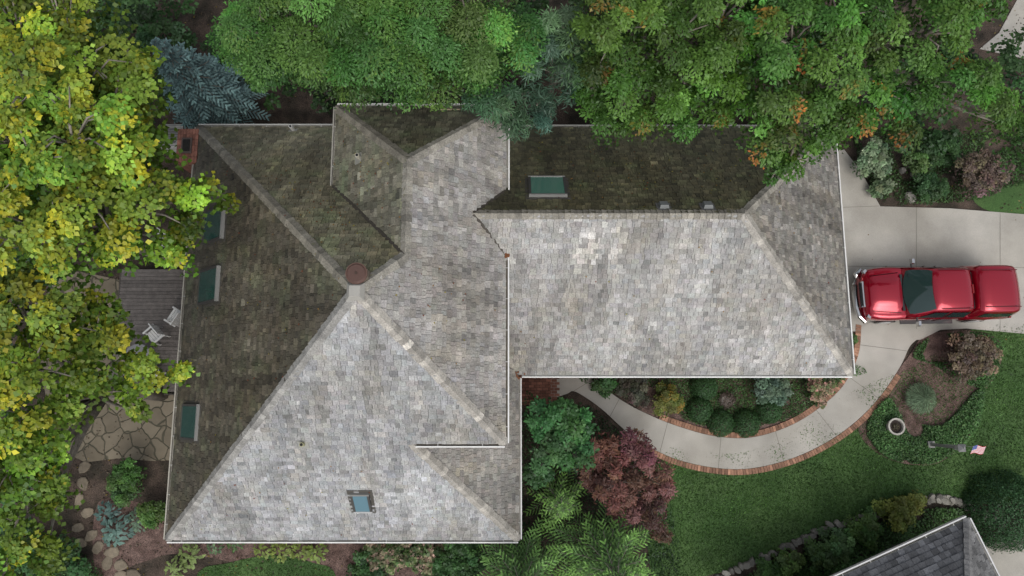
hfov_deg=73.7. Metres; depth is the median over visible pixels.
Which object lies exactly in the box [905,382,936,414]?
ornamental grass
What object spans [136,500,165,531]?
green shrub
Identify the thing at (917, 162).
hydrangea shrub
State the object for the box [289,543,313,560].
hosta plant
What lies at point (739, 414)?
boxwood shrub
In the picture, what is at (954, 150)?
evergreen shrub
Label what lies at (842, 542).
perennial shrub
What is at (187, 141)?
chimney
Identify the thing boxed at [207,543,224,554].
hosta plant
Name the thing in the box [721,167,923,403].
boulders
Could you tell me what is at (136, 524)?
hosta plant
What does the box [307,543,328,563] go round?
hosta plant
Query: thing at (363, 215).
valley flashing
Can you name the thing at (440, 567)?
green shrub
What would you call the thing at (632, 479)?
japanese maple tree
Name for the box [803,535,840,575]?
perennial shrub
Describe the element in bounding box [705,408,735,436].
boxwood shrub
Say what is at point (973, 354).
smokebush shrub
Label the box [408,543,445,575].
hydrangea shrub
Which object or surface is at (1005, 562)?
neighbour path
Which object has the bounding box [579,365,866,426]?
entry groundcover
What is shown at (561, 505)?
spruce tree
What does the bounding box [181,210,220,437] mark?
dark skylight glass
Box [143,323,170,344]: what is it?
patio chair
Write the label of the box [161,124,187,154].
air conditioner
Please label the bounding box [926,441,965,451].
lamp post
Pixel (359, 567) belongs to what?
green shrub
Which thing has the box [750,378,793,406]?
euonymus shrub
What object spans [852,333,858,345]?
evergreen shrub
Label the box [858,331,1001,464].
garden bed
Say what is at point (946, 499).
stone edging
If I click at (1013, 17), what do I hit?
street
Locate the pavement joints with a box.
[574,206,1023,467]
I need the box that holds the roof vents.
[288,109,715,448]
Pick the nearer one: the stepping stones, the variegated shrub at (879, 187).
the stepping stones
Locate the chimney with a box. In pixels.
[176,129,198,173]
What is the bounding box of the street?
[980,0,1023,57]
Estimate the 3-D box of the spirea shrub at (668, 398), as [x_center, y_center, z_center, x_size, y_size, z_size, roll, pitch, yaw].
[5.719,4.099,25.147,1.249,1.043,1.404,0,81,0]
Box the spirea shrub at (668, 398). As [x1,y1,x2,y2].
[651,380,684,417]
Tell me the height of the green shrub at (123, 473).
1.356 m
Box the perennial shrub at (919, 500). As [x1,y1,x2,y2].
[901,489,929,516]
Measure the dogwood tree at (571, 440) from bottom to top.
4.236 m
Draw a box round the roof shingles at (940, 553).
[843,521,995,575]
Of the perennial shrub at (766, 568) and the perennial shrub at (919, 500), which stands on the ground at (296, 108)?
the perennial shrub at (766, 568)
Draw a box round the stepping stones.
[67,461,140,575]
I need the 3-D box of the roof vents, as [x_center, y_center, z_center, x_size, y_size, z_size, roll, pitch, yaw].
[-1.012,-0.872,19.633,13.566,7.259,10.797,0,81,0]
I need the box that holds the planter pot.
[886,418,904,434]
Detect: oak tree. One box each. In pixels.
[565,0,796,149]
[729,0,1023,186]
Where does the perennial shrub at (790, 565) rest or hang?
on the ground at (296, 108)
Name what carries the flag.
on the garden bed
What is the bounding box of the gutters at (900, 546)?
[831,515,999,575]
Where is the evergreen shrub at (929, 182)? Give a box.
[907,169,949,205]
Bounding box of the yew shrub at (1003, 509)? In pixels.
[960,467,1023,553]
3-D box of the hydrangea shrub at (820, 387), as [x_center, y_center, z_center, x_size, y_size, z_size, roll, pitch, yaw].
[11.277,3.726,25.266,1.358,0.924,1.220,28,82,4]
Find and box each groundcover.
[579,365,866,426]
[746,507,965,575]
[852,128,1023,204]
[866,388,986,464]
[912,331,1004,387]
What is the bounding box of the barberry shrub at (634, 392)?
[615,374,651,408]
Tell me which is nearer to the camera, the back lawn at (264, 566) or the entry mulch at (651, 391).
the back lawn at (264, 566)
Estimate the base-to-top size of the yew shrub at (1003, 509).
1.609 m
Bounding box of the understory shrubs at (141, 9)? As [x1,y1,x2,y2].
[0,0,1023,156]
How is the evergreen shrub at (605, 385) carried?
on the entry mulch at (651, 391)
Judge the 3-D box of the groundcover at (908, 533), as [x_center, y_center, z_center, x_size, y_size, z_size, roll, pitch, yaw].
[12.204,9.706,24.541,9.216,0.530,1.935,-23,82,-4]
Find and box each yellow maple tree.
[0,0,241,289]
[0,264,200,575]
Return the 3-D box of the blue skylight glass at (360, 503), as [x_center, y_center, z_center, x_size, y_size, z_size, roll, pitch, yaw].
[-4.568,6.535,20.694,0.430,0.578,0.554,0,81,0]
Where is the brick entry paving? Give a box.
[518,374,559,404]
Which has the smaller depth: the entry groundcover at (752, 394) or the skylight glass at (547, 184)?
the skylight glass at (547, 184)
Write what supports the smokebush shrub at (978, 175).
on the ground at (296, 108)
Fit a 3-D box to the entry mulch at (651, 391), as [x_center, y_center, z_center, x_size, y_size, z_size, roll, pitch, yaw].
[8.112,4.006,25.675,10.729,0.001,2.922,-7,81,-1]
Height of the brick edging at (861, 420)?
0.082 m
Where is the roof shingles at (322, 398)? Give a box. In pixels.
[166,106,852,540]
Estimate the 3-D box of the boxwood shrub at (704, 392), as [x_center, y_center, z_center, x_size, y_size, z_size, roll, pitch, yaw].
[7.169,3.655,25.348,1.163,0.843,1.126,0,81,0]
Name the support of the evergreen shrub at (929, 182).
on the ground at (296, 108)
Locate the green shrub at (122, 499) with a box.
[110,483,143,507]
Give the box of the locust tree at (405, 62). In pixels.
[205,0,552,113]
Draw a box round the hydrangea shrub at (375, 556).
[362,543,394,571]
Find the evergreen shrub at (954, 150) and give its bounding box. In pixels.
[925,129,963,169]
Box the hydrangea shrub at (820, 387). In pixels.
[803,378,837,409]
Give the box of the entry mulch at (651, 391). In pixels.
[597,374,837,431]
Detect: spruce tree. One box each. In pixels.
[150,37,270,128]
[473,517,578,575]
[523,463,586,528]
[535,493,655,575]
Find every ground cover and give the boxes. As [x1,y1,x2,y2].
[1,527,101,575]
[511,390,680,575]
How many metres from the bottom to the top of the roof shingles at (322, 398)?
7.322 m
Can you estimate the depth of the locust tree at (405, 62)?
16.36 m
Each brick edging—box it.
[627,374,899,474]
[659,324,860,437]
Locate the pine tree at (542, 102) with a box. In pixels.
[458,1,607,143]
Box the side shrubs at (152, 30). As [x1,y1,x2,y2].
[0,0,190,575]
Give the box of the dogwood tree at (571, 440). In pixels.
[522,395,599,489]
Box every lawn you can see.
[197,555,335,575]
[643,329,1023,575]
[974,183,1023,213]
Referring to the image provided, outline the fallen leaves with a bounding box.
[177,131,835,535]
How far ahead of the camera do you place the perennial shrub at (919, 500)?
24.54 m
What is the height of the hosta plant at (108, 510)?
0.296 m
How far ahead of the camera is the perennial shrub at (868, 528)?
24.36 m
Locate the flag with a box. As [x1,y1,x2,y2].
[945,444,985,454]
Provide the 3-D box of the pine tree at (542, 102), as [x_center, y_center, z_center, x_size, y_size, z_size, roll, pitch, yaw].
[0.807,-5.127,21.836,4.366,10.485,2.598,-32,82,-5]
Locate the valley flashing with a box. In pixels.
[332,185,505,254]
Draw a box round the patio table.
[126,344,152,369]
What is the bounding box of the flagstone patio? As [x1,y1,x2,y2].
[41,271,173,461]
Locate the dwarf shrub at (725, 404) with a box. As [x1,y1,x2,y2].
[716,390,736,408]
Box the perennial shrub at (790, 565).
[770,548,806,575]
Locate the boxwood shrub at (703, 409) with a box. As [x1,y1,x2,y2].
[685,396,712,423]
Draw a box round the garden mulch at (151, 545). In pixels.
[92,497,419,575]
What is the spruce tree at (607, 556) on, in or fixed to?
on the ground at (296, 108)
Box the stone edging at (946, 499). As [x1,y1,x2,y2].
[714,493,1004,575]
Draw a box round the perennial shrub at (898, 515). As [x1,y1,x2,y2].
[871,495,916,533]
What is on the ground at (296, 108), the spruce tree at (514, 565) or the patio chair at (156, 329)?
the spruce tree at (514, 565)
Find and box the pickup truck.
[851,259,1021,325]
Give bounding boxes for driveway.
[838,150,1023,339]
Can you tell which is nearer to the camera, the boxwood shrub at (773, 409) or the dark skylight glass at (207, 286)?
the dark skylight glass at (207, 286)
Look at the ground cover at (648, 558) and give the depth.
24.87 m
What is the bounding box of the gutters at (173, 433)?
[163,103,855,542]
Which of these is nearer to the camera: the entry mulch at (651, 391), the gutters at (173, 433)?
the gutters at (173, 433)
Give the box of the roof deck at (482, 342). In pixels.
[176,112,847,538]
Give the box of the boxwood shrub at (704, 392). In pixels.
[689,374,718,401]
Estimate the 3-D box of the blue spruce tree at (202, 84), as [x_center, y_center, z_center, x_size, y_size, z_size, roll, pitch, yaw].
[-11.018,-7.288,24.408,3.677,6.065,3.894,0,81,0]
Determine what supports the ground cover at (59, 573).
on the ground at (296, 108)
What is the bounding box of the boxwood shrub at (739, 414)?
[731,408,761,437]
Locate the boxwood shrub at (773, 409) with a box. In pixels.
[754,400,782,423]
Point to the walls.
(871, 555)
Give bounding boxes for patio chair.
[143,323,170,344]
[164,306,180,326]
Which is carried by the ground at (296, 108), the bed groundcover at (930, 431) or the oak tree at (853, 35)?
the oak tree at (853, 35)
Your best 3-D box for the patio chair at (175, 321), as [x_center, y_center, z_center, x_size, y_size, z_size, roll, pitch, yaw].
[-12.412,1.071,25.188,0.535,1.030,0.600,31,82,5]
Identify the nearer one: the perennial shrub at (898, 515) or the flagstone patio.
the perennial shrub at (898, 515)
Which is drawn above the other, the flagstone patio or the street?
the street
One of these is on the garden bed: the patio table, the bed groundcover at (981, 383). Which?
the bed groundcover at (981, 383)
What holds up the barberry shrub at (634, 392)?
on the entry mulch at (651, 391)
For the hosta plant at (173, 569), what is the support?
on the ground at (296, 108)
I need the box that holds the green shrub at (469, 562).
[443,543,495,575]
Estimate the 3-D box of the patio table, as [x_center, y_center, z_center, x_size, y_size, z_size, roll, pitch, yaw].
[-13.566,2.584,25.100,0.996,0.730,0.996,0,81,0]
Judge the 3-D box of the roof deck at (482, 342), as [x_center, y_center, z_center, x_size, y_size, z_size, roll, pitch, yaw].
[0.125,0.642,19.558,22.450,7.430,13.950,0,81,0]
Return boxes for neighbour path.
[984,537,1023,575]
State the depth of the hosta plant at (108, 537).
24.63 m
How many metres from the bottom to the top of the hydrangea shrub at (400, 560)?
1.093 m
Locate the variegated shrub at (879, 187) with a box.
[866,173,897,198]
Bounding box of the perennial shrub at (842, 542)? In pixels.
[815,526,856,564]
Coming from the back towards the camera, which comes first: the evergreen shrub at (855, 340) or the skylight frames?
the evergreen shrub at (855, 340)
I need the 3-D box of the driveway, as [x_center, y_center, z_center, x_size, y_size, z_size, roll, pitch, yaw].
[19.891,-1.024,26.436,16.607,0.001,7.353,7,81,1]
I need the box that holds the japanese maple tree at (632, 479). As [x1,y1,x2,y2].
[576,426,677,544]
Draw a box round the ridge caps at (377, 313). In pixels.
[165,105,853,541]
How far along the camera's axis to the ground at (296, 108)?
26.86 m
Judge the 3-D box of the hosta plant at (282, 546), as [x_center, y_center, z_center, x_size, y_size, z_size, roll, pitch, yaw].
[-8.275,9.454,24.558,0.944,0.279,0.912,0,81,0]
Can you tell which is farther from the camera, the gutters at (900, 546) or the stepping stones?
the stepping stones
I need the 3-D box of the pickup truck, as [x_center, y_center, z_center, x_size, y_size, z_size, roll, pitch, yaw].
[15.556,0.184,25.215,5.582,2.030,2.500,-1,81,0]
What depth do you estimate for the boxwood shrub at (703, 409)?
25.13 m
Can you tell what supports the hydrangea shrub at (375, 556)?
on the garden mulch at (151, 545)
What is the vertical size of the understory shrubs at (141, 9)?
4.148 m
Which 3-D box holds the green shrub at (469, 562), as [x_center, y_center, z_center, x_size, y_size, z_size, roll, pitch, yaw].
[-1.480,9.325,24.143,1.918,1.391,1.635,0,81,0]
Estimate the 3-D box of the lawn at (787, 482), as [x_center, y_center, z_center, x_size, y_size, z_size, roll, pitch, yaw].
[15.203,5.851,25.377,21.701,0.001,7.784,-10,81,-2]
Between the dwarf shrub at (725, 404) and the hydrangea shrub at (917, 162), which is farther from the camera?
the hydrangea shrub at (917, 162)
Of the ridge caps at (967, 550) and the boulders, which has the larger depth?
the boulders
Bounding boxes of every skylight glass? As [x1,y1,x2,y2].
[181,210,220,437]
[352,496,369,511]
[531,177,564,192]
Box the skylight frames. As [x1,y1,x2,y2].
[179,176,570,512]
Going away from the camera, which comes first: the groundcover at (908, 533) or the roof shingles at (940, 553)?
the roof shingles at (940, 553)
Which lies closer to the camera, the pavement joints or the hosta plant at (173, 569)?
the hosta plant at (173, 569)
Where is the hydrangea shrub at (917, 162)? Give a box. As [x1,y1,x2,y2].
[900,149,932,174]
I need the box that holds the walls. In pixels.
[830,541,900,575]
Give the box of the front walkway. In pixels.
[550,321,925,468]
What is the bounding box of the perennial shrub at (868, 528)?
[843,504,883,551]
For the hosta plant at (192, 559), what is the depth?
24.49 m
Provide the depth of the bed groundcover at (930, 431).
25.29 m
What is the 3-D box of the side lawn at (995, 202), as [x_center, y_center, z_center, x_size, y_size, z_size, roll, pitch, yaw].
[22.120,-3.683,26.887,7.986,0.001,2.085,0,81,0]
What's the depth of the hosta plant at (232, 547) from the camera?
24.55 m
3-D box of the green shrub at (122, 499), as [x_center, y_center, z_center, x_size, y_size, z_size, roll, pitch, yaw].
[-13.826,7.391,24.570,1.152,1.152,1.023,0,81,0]
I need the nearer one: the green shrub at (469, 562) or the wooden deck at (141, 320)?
the green shrub at (469, 562)
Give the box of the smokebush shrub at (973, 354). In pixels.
[937,329,1003,385]
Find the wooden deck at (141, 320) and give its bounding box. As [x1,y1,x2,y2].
[111,269,183,394]
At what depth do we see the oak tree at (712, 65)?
16.59 m
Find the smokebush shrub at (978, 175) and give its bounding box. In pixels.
[949,147,1015,198]
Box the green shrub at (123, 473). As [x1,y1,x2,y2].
[106,457,146,493]
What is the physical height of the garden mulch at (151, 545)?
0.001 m
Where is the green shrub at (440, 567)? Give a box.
[432,543,478,575]
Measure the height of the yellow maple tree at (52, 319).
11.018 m
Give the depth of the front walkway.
25.48 m
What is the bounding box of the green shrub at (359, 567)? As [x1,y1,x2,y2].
[346,548,388,575]
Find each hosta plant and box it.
[93,500,121,525]
[101,513,135,546]
[127,507,144,532]
[164,555,187,575]
[178,543,205,569]
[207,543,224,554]
[226,543,244,552]
[253,543,276,558]
[270,543,294,563]
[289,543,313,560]
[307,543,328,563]
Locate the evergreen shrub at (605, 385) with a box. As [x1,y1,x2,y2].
[589,378,618,399]
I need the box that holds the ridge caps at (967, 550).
[963,518,972,575]
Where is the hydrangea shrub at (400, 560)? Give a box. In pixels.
[381,543,422,574]
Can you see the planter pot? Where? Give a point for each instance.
(895, 426)
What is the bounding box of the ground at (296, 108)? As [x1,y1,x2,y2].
[0,0,1023,575]
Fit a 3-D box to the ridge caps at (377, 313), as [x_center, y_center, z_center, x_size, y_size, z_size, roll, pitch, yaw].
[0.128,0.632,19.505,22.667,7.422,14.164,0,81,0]
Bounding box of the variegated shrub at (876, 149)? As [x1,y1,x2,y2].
[850,136,893,179]
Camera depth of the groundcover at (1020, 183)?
26.91 m
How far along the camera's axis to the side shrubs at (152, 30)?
25.06 m
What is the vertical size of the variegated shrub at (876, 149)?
1.269 m
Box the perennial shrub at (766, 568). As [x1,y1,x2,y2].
[753,556,782,575]
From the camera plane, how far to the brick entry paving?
25.65 m
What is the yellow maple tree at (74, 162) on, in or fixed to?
on the ground at (296, 108)

